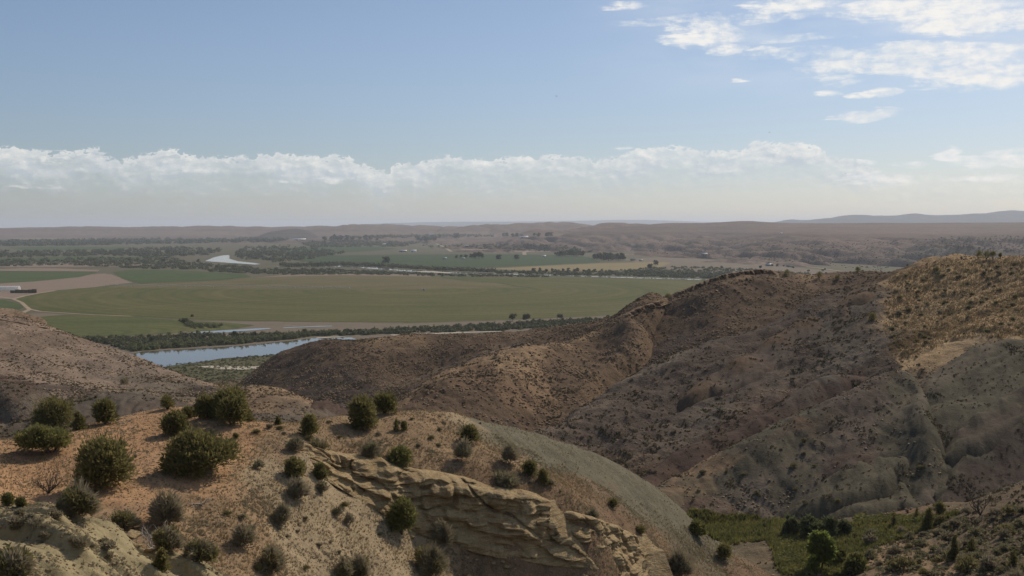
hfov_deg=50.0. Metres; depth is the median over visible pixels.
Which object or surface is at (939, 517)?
hillside shrub
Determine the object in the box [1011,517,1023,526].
hillside shrub
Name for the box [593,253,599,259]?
valley tree
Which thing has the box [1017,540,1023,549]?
hillside shrub
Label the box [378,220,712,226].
distant ridge
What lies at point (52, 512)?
hillside shrub
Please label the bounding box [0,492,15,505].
juniper tree
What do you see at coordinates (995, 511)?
hillside shrub
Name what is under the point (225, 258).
river reach
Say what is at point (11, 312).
rim outcrop
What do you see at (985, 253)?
juniper tree
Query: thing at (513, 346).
rim outcrop
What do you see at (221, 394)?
juniper tree
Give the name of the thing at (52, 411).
juniper tree
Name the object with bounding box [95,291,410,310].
field track
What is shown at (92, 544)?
hillside shrub
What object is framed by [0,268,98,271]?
tan bank
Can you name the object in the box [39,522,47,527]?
hillside shrub
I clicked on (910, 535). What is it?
hillside shrub
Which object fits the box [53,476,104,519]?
scrub bush
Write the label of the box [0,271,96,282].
green field
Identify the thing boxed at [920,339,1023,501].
grey dome
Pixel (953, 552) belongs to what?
juniper tree
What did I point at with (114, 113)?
sky
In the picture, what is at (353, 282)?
field
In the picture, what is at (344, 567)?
scrub bush
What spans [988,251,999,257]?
juniper tree
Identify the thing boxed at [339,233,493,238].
woodland
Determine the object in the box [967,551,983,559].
hillside shrub
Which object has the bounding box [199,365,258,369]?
sand bar
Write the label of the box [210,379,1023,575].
canyon floor
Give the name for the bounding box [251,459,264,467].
scrub bush
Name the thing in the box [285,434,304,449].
scrub bush
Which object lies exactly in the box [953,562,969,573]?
hillside shrub
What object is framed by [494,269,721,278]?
river scrub
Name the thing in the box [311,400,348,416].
red mound
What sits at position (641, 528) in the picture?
juniper tree
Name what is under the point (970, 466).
dark rib
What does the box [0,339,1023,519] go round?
hillside scrub
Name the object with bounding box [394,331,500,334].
sand bar
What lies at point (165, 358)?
river
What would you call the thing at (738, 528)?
undergrowth
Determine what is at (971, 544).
juniper tree
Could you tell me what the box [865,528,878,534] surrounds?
hillside shrub
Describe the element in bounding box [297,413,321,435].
juniper tree
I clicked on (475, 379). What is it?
rubble
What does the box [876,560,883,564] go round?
hillside shrub
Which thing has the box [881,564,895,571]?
hillside shrub
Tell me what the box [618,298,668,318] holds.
rim outcrop
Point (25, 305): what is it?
dirt track
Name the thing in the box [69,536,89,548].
hillside shrub
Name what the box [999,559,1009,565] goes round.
hillside shrub
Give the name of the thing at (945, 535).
hillside shrub
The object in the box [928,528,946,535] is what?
hillside shrub
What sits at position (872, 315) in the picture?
juniper tree
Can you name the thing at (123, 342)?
bank scrub
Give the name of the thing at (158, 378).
hillside scrub
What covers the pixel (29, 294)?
dirt track
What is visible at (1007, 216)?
mountains
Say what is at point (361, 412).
juniper tree
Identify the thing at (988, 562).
hillside shrub
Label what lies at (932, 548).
hillside shrub
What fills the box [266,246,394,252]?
green field
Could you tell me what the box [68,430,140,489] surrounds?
juniper tree
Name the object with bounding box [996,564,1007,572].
hillside shrub
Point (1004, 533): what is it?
hillside shrub
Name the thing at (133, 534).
boulder
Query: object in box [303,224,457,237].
mesa
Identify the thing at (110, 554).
hillside shrub
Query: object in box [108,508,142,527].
scrub bush
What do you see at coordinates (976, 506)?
dead shrub
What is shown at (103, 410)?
juniper tree
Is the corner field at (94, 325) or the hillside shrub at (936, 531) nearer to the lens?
the hillside shrub at (936, 531)
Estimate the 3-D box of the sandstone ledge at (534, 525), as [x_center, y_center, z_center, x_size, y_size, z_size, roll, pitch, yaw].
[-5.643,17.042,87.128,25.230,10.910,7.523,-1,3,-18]
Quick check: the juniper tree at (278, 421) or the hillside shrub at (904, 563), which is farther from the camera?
the hillside shrub at (904, 563)
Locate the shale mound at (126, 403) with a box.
[0,392,263,438]
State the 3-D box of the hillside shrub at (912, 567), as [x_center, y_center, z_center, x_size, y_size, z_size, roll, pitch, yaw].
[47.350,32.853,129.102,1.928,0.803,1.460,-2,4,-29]
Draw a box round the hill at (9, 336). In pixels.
[0,313,327,423]
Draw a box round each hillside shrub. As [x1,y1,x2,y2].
[6,514,25,526]
[8,525,21,531]
[13,507,26,515]
[24,511,35,520]
[25,516,44,528]
[37,530,52,538]
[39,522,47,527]
[46,506,63,518]
[68,535,77,541]
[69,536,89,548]
[90,541,96,547]
[98,537,108,542]
[99,539,117,549]
[103,550,113,558]
[221,510,232,514]
[238,513,246,518]
[251,428,260,432]
[253,563,262,570]
[304,435,313,440]
[340,501,349,506]
[790,462,798,466]
[850,531,861,536]
[862,533,877,543]
[862,548,878,559]
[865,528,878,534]
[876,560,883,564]
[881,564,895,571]
[885,557,903,569]
[890,544,904,552]
[891,556,916,570]
[897,525,906,532]
[903,530,915,538]
[908,564,921,570]
[909,537,927,546]
[912,558,923,564]
[913,549,925,554]
[913,553,927,559]
[918,567,930,575]
[927,544,939,550]
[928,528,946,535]
[930,555,945,562]
[934,514,948,521]
[934,546,944,555]
[937,547,951,560]
[938,530,954,543]
[940,521,950,528]
[945,540,964,552]
[948,518,961,526]
[953,553,978,570]
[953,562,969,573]
[959,522,970,530]
[961,539,968,546]
[962,506,972,513]
[967,525,985,534]
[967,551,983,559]
[976,567,987,572]
[979,553,999,570]
[989,508,1002,516]
[992,549,1004,554]
[994,521,1015,534]
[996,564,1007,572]
[997,526,1012,538]
[998,542,1009,551]
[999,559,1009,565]
[1000,505,1016,514]
[1007,545,1023,554]
[1011,503,1023,513]
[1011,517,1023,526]
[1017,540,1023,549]
[1017,562,1023,572]
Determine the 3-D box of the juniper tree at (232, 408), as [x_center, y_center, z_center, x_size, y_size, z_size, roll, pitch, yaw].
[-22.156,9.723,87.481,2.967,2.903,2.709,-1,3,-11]
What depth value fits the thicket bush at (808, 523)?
163.13 m
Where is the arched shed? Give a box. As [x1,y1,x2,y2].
[0,286,20,290]
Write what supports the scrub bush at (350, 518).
on the knoll
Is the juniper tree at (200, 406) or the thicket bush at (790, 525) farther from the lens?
the thicket bush at (790, 525)
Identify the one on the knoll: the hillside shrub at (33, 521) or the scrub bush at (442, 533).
the scrub bush at (442, 533)
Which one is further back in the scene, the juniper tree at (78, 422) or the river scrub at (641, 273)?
the river scrub at (641, 273)
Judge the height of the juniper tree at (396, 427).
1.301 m
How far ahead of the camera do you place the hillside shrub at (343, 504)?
80.00 m
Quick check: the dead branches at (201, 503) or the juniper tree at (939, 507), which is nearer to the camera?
the dead branches at (201, 503)
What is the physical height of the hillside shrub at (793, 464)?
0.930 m
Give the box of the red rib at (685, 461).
[643,374,868,485]
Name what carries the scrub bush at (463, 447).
on the knoll
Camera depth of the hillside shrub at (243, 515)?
68.74 m
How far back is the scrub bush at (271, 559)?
64.63 m
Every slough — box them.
[193,328,270,332]
[284,326,325,327]
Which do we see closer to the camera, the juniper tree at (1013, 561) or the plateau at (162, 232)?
the juniper tree at (1013, 561)
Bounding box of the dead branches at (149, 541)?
[141,521,165,551]
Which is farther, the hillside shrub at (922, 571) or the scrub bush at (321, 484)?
the hillside shrub at (922, 571)
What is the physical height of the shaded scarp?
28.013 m
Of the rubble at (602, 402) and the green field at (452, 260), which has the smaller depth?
the rubble at (602, 402)
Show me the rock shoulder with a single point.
(186, 568)
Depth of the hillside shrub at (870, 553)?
144.17 m
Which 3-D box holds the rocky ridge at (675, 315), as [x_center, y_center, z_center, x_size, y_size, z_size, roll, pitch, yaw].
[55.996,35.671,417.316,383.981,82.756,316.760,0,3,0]
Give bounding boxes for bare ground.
[0,263,154,266]
[0,273,131,298]
[266,274,429,276]
[461,248,549,251]
[622,257,835,273]
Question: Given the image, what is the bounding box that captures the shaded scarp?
[678,291,874,411]
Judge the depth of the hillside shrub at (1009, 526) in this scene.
129.39 m
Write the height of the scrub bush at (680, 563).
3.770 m
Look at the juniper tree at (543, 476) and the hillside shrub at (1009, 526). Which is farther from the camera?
the hillside shrub at (1009, 526)
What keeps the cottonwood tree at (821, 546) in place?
on the canyon floor at (755, 552)
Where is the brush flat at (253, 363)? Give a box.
[167,355,274,380]
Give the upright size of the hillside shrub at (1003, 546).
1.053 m
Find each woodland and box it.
[0,236,288,245]
[0,246,221,257]
[0,255,252,269]
[234,244,344,261]
[302,239,420,246]
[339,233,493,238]
[422,242,592,252]
[930,235,1023,252]
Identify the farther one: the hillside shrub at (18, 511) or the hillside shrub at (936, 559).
the hillside shrub at (936, 559)
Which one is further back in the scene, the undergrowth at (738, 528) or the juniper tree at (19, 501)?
the undergrowth at (738, 528)
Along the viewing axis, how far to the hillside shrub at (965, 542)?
133.71 m
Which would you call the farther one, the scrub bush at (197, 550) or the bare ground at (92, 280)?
the bare ground at (92, 280)
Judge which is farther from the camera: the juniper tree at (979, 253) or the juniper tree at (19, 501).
the juniper tree at (979, 253)
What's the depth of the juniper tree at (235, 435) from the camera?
84.49 m
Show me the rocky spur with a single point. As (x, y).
(610, 372)
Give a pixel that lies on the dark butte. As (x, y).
(295, 234)
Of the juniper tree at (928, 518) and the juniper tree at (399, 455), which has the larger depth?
the juniper tree at (928, 518)
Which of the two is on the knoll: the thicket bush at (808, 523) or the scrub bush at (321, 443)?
the scrub bush at (321, 443)
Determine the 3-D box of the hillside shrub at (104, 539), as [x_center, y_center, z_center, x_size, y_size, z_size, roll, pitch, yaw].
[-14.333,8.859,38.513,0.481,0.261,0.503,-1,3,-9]
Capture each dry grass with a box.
[0,406,770,575]
[882,254,1023,359]
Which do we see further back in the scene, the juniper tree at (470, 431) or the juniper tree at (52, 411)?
the juniper tree at (52, 411)
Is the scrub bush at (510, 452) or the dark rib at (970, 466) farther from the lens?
the dark rib at (970, 466)
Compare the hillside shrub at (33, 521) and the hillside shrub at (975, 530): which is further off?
the hillside shrub at (975, 530)
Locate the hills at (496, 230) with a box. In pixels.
[392,222,592,243]
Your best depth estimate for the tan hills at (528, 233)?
6056.72 m
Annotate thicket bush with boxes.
[779,512,800,534]
[796,513,820,537]
[817,515,840,537]
[832,544,847,563]
[837,518,852,533]
[841,551,868,574]
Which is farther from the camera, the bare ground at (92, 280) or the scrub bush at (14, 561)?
the bare ground at (92, 280)
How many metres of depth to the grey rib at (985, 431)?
200.62 m
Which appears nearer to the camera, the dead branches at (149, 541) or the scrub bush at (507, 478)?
the dead branches at (149, 541)
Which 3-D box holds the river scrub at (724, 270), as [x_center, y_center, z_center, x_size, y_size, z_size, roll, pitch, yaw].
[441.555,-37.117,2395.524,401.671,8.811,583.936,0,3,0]
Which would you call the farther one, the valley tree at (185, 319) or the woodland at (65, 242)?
the woodland at (65, 242)
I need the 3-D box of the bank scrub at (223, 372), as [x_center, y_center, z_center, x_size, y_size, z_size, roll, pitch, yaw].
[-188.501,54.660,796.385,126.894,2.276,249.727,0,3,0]
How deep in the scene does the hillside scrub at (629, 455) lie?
301.69 m
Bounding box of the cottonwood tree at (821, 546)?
[804,529,838,569]
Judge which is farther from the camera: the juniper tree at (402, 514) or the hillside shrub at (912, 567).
the hillside shrub at (912, 567)
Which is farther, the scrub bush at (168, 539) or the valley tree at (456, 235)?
the valley tree at (456, 235)
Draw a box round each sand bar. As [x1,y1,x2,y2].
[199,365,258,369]
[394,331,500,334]
[417,271,449,272]
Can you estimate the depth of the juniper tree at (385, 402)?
97.36 m
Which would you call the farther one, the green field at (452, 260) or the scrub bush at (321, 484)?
the green field at (452, 260)
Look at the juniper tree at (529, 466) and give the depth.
91.94 m
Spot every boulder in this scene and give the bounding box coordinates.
[126,529,141,538]
[144,548,156,552]
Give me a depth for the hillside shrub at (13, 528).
36.57 m
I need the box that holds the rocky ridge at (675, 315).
[238,271,884,412]
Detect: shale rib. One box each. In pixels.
[788,456,908,519]
[827,482,921,518]
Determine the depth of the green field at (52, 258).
3350.12 m
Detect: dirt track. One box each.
[2,297,122,315]
[12,291,51,298]
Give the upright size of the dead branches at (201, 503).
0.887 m
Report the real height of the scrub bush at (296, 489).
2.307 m
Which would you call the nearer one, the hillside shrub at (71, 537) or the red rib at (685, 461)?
the hillside shrub at (71, 537)
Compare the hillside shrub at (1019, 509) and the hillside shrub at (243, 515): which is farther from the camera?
the hillside shrub at (1019, 509)
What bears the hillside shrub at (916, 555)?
on the canyon floor at (755, 552)
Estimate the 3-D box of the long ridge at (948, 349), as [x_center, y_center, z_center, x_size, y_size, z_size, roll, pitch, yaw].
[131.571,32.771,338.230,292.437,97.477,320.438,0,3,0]
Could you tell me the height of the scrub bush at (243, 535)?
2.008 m
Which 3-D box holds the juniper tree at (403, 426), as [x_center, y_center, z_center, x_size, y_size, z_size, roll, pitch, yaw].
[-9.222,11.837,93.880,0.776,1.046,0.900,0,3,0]
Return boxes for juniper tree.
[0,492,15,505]
[10,422,76,452]
[12,496,29,506]
[27,390,77,428]
[66,411,89,430]
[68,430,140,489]
[90,396,119,424]
[151,546,172,571]
[152,422,244,480]
[157,409,191,435]
[158,393,175,408]
[181,405,194,417]
[190,391,214,418]
[207,379,249,419]
[215,392,252,425]
[232,432,238,438]
[247,407,255,420]
[274,415,281,424]
[281,455,307,478]
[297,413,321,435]
[312,461,329,479]
[341,393,379,431]
[371,388,398,414]
[385,443,414,466]
[385,493,419,534]
[393,418,399,431]
[400,421,408,430]
[460,423,481,442]
[520,458,537,475]
[536,467,550,484]
[605,496,618,507]
[635,524,645,533]
[689,520,708,536]
[714,540,733,559]
[867,311,877,321]
[889,512,899,525]
[919,507,935,529]
[932,500,946,515]
[946,533,959,559]
[964,537,976,552]
[975,250,983,258]
[983,251,990,258]
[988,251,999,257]
[1005,549,1019,565]
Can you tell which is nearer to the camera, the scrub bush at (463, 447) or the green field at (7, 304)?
the scrub bush at (463, 447)
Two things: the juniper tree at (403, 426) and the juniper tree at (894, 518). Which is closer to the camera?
the juniper tree at (403, 426)
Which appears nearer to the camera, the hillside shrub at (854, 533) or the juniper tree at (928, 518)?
the juniper tree at (928, 518)
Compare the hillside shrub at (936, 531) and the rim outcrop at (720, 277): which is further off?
the rim outcrop at (720, 277)
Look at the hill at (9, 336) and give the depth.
241.92 m
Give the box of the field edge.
[440,277,530,287]
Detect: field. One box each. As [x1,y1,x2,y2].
[0,256,172,260]
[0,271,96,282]
[0,300,23,308]
[10,246,128,249]
[17,276,704,321]
[40,315,184,336]
[109,275,526,289]
[114,270,249,282]
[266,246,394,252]
[290,254,599,266]
[490,262,670,270]
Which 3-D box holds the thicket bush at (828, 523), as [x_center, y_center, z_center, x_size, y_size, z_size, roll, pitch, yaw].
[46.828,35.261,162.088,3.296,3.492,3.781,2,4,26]
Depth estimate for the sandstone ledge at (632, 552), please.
94.08 m
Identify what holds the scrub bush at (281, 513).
on the knoll
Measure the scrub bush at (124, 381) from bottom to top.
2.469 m
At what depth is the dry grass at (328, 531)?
82.41 m
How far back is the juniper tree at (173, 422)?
86.90 m
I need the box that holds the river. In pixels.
[131,337,355,366]
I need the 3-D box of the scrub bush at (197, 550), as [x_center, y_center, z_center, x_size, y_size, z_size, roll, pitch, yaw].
[-11.972,9.994,42.304,1.571,1.145,1.650,0,3,0]
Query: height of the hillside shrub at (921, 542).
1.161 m
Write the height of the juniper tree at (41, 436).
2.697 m
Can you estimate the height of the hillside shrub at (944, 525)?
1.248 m
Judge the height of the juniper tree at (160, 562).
0.970 m
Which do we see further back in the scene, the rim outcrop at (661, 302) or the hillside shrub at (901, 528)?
the rim outcrop at (661, 302)
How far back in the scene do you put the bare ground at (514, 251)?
4436.94 m
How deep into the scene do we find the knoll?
84.12 m
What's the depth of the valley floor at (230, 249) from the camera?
2995.58 m
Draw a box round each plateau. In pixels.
[0,226,405,242]
[442,221,1023,267]
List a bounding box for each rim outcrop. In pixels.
[0,307,46,327]
[482,343,535,359]
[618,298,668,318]
[671,269,778,300]
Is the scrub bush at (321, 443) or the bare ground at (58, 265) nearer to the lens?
the scrub bush at (321, 443)
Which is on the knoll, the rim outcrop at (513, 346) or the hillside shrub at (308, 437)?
the hillside shrub at (308, 437)
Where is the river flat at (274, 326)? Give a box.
[30,313,611,353]
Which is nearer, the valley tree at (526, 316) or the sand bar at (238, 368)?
the sand bar at (238, 368)
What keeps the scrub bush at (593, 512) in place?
on the knoll
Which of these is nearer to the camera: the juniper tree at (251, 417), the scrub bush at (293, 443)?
the scrub bush at (293, 443)
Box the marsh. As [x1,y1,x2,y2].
[180,321,252,331]
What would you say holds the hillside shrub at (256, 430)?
on the knoll
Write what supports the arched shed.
on the valley floor at (230, 249)
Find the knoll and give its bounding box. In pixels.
[0,407,768,575]
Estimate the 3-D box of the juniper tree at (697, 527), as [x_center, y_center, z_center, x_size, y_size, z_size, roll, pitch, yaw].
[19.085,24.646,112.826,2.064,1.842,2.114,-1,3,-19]
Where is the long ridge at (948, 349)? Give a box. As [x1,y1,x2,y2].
[531,253,1023,521]
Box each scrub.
[0,313,318,422]
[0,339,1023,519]
[0,406,769,575]
[0,501,230,575]
[82,315,608,349]
[160,354,273,380]
[178,318,222,328]
[205,253,1023,575]
[207,267,548,276]
[279,261,495,271]
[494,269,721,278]
[583,238,973,269]
[620,266,817,275]
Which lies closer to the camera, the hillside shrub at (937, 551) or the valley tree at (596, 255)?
the hillside shrub at (937, 551)
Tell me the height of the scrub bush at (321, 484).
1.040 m
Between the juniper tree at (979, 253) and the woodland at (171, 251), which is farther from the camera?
the woodland at (171, 251)
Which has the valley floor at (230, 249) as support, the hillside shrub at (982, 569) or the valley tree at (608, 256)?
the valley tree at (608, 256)
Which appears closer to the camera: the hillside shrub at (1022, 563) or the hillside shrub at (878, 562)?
the hillside shrub at (1022, 563)
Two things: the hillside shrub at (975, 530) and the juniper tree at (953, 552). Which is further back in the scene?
the hillside shrub at (975, 530)
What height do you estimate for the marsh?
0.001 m
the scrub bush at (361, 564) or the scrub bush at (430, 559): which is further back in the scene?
the scrub bush at (430, 559)
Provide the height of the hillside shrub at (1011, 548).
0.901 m
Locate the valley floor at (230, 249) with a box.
[0,227,903,322]
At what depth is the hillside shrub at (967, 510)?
151.28 m
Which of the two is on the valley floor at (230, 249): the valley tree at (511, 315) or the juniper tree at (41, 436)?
the valley tree at (511, 315)
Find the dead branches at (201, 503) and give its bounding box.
[188,497,209,506]
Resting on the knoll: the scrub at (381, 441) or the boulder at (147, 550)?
the scrub at (381, 441)
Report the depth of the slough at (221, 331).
1047.60 m
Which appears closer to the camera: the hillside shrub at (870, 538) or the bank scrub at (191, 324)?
the hillside shrub at (870, 538)
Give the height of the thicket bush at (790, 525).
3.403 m
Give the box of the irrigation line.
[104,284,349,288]
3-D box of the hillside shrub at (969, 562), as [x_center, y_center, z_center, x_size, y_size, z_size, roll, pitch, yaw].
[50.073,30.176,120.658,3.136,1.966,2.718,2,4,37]
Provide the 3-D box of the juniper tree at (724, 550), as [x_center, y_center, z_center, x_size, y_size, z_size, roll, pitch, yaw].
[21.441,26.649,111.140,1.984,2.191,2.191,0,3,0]
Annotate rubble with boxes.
[0,254,1023,575]
[238,271,886,428]
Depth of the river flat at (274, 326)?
1091.39 m
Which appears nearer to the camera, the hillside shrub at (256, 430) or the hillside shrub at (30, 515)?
the hillside shrub at (30, 515)
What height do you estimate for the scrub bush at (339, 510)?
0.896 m
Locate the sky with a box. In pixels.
[0,0,1023,226]
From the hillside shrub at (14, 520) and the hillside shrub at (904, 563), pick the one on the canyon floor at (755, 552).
the hillside shrub at (904, 563)
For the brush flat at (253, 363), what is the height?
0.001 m
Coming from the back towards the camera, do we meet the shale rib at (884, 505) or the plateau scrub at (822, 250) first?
the plateau scrub at (822, 250)
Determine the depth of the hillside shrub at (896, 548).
144.23 m
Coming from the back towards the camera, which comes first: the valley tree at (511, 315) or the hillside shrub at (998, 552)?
the valley tree at (511, 315)
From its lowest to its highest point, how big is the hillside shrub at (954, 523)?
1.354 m
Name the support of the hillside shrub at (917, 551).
on the canyon floor at (755, 552)
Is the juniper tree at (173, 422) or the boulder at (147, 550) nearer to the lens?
the boulder at (147, 550)
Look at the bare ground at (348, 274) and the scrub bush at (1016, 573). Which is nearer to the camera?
the scrub bush at (1016, 573)
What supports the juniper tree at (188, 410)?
on the knoll
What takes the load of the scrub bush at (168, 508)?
on the knoll
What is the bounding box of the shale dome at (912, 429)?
[656,369,944,518]
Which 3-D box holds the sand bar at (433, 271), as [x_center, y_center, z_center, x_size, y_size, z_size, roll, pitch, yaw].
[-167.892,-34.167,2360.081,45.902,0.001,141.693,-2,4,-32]
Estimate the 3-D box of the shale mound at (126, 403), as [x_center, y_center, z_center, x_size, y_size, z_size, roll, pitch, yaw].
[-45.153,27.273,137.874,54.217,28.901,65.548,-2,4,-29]
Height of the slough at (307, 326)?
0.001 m
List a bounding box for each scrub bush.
[0,542,37,575]
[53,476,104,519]
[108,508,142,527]
[119,376,128,386]
[143,485,188,528]
[149,522,186,553]
[181,536,220,563]
[229,520,258,548]
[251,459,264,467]
[254,536,289,575]
[270,500,291,524]
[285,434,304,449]
[285,475,314,499]
[309,435,330,450]
[315,479,330,491]
[332,504,342,515]
[333,555,355,575]
[343,510,355,523]
[348,552,371,575]
[357,440,381,457]
[411,541,449,575]
[428,515,460,547]
[451,435,474,458]
[491,468,522,488]
[499,438,522,465]
[547,476,555,485]
[587,506,600,518]
[667,541,698,575]
[1003,565,1023,575]
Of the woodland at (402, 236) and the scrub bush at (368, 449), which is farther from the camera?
the woodland at (402, 236)
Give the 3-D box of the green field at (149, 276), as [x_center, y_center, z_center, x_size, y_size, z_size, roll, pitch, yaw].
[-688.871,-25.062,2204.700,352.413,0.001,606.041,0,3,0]
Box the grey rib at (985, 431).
[944,385,1023,467]
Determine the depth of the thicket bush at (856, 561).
137.58 m
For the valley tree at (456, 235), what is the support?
on the hills at (496, 230)
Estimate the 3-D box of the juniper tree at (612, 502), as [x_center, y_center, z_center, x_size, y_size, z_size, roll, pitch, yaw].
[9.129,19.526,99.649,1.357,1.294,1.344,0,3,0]
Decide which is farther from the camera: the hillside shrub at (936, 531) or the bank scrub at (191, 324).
the bank scrub at (191, 324)
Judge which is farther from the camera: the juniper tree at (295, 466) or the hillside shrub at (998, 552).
the hillside shrub at (998, 552)
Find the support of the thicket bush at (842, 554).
on the canyon floor at (755, 552)
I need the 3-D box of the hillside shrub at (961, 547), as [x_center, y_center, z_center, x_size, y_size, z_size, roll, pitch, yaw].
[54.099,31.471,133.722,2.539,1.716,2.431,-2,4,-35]
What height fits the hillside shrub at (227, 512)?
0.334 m
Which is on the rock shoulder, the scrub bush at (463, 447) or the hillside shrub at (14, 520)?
the hillside shrub at (14, 520)
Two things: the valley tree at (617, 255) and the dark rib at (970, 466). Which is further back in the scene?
the valley tree at (617, 255)
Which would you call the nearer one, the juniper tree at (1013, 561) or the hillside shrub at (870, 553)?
the juniper tree at (1013, 561)
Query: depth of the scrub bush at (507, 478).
89.65 m
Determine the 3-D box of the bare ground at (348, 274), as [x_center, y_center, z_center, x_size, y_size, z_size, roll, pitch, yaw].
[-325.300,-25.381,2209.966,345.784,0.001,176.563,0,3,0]
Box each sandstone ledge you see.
[290,443,589,567]
[563,511,672,575]
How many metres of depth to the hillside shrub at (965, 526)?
144.24 m
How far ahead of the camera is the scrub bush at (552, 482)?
91.70 m
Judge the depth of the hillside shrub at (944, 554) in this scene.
127.67 m
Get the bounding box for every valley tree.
[181,317,188,322]
[382,256,389,263]
[453,233,459,238]
[508,313,516,318]
[522,313,530,320]
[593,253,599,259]
[603,252,614,260]
[614,253,621,259]
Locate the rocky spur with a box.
[389,293,663,431]
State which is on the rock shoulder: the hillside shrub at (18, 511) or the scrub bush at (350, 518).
the hillside shrub at (18, 511)
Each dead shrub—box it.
[30,466,63,492]
[969,495,990,515]
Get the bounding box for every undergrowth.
[686,507,959,575]
[839,514,1023,575]
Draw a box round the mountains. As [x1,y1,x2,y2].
[777,210,1023,222]
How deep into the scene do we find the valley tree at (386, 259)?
2880.05 m
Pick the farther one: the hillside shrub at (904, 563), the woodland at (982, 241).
the woodland at (982, 241)
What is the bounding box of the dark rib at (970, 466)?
[936,418,1023,501]
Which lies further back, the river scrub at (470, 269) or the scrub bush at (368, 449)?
the river scrub at (470, 269)
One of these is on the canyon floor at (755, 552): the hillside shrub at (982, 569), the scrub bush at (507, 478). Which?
the hillside shrub at (982, 569)
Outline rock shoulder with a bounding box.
[0,502,222,575]
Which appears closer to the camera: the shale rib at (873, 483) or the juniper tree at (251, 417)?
the juniper tree at (251, 417)
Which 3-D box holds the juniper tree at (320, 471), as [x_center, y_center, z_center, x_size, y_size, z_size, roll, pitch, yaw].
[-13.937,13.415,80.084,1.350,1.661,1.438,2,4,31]
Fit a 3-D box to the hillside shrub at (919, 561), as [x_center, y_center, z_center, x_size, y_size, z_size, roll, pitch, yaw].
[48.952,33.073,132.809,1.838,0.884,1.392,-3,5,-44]
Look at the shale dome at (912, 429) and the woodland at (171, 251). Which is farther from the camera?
the woodland at (171, 251)
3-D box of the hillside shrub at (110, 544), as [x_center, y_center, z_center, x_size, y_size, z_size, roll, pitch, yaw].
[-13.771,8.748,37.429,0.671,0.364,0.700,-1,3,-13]
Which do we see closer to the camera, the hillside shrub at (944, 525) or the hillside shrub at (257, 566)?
the hillside shrub at (257, 566)
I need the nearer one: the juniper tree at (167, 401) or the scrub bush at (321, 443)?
the scrub bush at (321, 443)
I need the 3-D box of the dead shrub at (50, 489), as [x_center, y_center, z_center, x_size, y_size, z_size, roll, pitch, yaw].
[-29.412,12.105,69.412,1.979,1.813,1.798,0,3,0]
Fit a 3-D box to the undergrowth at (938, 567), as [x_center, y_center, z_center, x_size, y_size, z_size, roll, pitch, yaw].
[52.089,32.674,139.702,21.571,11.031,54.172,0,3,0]
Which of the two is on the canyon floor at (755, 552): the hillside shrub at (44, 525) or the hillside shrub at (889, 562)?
the hillside shrub at (889, 562)
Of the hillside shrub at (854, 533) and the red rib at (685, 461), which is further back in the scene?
the red rib at (685, 461)
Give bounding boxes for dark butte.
[257,229,317,238]
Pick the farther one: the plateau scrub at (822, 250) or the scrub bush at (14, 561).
the plateau scrub at (822, 250)
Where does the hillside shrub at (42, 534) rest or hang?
on the rock shoulder
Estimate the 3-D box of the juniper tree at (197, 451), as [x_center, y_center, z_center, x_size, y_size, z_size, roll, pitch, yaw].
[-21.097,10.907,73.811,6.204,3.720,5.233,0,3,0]
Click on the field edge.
(490, 282)
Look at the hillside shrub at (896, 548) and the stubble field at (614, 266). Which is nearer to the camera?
the hillside shrub at (896, 548)
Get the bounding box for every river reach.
[206,255,256,264]
[281,265,699,279]
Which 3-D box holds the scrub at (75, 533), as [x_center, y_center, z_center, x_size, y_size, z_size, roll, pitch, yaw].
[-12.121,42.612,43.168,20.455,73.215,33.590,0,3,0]
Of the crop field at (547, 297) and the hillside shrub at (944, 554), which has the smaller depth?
the hillside shrub at (944, 554)
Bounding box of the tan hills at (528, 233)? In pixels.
[485,223,682,248]
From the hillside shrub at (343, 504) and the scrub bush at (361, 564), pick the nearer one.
the scrub bush at (361, 564)

